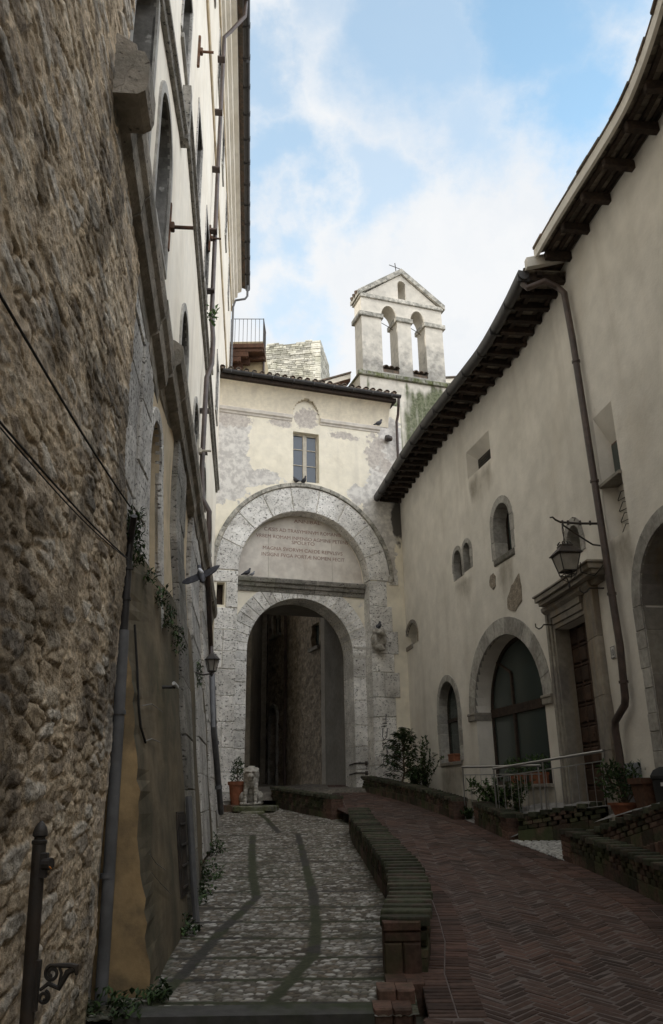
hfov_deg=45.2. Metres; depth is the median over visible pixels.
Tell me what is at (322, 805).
brick parapet
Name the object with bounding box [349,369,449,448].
church
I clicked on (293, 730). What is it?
rubble house
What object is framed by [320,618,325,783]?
plastered house
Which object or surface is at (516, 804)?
shrub
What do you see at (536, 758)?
potted plant
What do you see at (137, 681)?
cable
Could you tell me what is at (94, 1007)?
weed clump
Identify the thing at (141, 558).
wall plant
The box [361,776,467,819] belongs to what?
brick parapet
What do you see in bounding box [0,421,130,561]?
cable
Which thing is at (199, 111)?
window
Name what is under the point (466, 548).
window
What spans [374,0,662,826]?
plastered house
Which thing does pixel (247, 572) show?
pigeon
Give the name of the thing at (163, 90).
window
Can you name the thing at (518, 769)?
potted plant
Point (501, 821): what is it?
brick parapet
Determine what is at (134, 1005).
weed clump
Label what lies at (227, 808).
pot plinth
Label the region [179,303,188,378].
window
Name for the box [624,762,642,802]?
meter box
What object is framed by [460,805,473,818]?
shrub
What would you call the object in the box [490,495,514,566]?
window
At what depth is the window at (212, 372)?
21.58 m
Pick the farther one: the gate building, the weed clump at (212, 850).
the gate building
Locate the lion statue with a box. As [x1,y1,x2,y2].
[239,766,262,805]
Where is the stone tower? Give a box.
[266,340,329,380]
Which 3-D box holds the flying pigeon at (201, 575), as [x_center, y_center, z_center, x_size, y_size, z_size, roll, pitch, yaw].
[-1.887,0.893,11.386,0.559,0.344,0.211,-7,-20,16]
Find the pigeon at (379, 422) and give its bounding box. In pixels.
[373,419,381,425]
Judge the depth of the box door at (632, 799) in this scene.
12.52 m
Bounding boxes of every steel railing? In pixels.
[461,764,542,818]
[492,749,611,819]
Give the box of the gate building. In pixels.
[213,364,411,804]
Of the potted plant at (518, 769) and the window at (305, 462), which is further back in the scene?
the window at (305, 462)
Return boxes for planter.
[448,753,459,761]
[511,773,526,784]
[529,772,548,783]
[627,778,655,809]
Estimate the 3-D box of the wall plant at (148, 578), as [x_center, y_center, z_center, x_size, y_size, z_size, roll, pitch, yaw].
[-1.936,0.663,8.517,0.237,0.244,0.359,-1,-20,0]
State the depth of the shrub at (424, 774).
20.87 m
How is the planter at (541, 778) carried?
on the plastered house at (547, 405)
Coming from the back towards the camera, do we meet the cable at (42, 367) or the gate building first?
the gate building
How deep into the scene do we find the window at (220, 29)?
22.34 m
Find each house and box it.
[0,0,139,1023]
[85,0,250,1023]
[229,318,267,784]
[260,614,266,801]
[265,615,321,801]
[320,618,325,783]
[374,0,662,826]
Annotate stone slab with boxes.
[232,805,278,813]
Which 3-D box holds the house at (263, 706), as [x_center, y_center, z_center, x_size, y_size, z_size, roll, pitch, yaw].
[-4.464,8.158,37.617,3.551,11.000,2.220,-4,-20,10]
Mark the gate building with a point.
(324, 540)
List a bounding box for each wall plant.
[126,505,145,547]
[132,543,146,566]
[143,563,161,584]
[154,583,171,607]
[161,605,177,633]
[171,625,187,654]
[196,659,204,687]
[206,304,218,326]
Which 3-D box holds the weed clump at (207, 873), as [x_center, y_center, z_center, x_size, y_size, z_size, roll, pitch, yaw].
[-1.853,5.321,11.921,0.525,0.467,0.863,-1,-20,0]
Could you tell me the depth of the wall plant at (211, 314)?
17.66 m
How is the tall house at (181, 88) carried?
on the ground
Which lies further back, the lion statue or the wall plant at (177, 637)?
the lion statue
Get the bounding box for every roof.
[318,371,350,385]
[446,376,455,382]
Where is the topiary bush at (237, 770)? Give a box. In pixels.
[230,756,244,780]
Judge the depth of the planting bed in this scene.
18.75 m
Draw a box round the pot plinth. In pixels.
[223,805,243,811]
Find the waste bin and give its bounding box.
[650,767,662,802]
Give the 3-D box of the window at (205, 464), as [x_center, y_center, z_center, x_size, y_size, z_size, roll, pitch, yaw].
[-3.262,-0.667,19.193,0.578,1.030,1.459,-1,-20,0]
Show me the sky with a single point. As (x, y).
(438, 141)
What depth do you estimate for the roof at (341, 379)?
35.25 m
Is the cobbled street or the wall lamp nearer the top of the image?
the wall lamp
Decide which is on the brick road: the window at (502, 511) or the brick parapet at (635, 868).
the brick parapet at (635, 868)
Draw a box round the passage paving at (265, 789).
[258,783,365,799]
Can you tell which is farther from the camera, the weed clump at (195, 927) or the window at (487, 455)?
the window at (487, 455)
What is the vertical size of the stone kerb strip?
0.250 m
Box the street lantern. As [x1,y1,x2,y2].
[549,516,603,587]
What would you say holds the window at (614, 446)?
in the plastered house at (547, 405)
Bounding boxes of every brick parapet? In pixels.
[270,786,343,819]
[348,807,432,1023]
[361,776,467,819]
[472,802,522,839]
[516,800,608,840]
[559,828,662,904]
[586,801,662,854]
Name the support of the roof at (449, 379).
on the church
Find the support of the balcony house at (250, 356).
on the ground
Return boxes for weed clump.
[86,985,127,1021]
[109,987,145,1019]
[141,976,172,1004]
[180,913,202,936]
[197,888,207,905]
[199,880,216,895]
[200,851,224,881]
[208,831,227,855]
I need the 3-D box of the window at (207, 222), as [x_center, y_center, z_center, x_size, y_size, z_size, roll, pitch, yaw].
[-3.057,-5.908,18.615,0.350,2.010,1.340,1,-20,-5]
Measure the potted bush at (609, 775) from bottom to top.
0.736 m
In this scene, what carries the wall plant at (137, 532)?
attached to the tall house at (181, 88)
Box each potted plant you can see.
[503,756,530,773]
[522,752,550,773]
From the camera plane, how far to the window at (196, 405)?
16.46 m
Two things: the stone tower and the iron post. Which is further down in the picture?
the iron post
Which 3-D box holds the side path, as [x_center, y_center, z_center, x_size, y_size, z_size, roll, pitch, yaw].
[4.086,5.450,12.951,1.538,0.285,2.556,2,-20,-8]
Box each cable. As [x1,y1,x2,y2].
[0,293,130,507]
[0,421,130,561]
[134,625,146,742]
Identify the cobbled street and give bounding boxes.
[85,808,418,1021]
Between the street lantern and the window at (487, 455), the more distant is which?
the window at (487, 455)
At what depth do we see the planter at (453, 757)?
20.96 m
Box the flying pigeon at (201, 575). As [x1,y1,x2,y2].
[182,565,219,583]
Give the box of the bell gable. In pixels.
[350,263,445,382]
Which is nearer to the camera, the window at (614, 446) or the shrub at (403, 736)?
the window at (614, 446)
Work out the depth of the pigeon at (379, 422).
28.38 m
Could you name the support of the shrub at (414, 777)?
on the planting bed
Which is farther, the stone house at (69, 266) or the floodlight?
the floodlight
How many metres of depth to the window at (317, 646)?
31.28 m
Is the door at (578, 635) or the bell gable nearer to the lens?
the door at (578, 635)
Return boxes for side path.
[510,840,564,860]
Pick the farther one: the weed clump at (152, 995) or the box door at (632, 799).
the box door at (632, 799)
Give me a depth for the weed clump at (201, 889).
10.80 m
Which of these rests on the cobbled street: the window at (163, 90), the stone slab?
the stone slab
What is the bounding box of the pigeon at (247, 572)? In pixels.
[241,568,250,575]
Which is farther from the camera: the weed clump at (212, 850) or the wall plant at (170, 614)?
the weed clump at (212, 850)
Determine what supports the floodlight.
attached to the gate building
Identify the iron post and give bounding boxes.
[19,821,78,1023]
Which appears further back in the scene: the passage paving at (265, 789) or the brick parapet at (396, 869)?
the passage paving at (265, 789)
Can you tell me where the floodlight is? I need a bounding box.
[385,435,391,441]
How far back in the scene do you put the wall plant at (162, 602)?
9.16 m
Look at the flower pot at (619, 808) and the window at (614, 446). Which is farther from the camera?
the window at (614, 446)
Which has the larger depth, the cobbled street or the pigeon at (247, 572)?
the pigeon at (247, 572)
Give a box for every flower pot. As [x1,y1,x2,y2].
[228,781,243,804]
[607,802,636,816]
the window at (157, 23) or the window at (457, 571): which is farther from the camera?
the window at (457, 571)
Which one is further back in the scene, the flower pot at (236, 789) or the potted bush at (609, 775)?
the flower pot at (236, 789)
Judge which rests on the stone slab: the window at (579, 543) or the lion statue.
the lion statue
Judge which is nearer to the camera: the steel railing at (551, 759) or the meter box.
the meter box
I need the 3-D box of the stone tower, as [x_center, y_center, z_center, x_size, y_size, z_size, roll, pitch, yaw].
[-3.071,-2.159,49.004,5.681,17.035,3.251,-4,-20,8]
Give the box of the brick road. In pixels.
[334,784,662,1023]
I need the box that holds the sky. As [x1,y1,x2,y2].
[230,0,652,386]
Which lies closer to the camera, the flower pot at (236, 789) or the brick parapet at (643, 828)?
the brick parapet at (643, 828)
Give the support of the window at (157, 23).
in the tall house at (181, 88)
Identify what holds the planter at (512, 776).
on the plastered house at (547, 405)
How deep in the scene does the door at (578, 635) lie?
15.06 m
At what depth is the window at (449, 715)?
21.97 m
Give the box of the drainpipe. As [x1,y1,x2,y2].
[94,514,136,1005]
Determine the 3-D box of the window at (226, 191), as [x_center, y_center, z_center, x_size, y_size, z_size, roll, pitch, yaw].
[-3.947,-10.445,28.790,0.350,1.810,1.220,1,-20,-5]
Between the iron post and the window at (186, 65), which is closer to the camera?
the iron post
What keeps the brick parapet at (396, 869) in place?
on the ground
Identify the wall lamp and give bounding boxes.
[196,653,219,676]
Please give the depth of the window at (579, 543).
15.46 m
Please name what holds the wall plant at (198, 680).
attached to the tall house at (181, 88)
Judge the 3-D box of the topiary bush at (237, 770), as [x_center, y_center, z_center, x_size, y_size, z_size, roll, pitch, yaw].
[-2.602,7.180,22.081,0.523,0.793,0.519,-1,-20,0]
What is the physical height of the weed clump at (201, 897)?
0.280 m
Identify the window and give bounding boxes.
[129,0,159,150]
[152,80,172,279]
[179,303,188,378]
[181,0,193,84]
[193,396,198,459]
[195,97,202,222]
[203,205,209,309]
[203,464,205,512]
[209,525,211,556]
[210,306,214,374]
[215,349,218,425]
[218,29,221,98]
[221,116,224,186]
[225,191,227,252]
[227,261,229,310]
[269,615,280,640]
[293,433,317,482]
[308,625,320,652]
[437,675,463,766]
[452,546,463,581]
[461,538,472,572]
[467,617,553,788]
[478,449,490,468]
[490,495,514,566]
[564,517,585,549]
[611,440,620,471]
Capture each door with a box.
[569,622,607,807]
[624,765,635,802]
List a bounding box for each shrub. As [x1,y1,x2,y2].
[377,727,419,781]
[408,763,428,784]
[417,735,443,786]
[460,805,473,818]
[465,776,530,807]
[492,776,535,811]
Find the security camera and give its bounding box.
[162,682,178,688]
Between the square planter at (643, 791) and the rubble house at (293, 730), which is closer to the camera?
the square planter at (643, 791)
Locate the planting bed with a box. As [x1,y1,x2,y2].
[467,799,512,816]
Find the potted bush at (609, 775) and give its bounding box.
[594,756,641,802]
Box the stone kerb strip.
[112,1003,374,1023]
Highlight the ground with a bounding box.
[89,802,427,1023]
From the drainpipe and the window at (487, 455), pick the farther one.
the window at (487, 455)

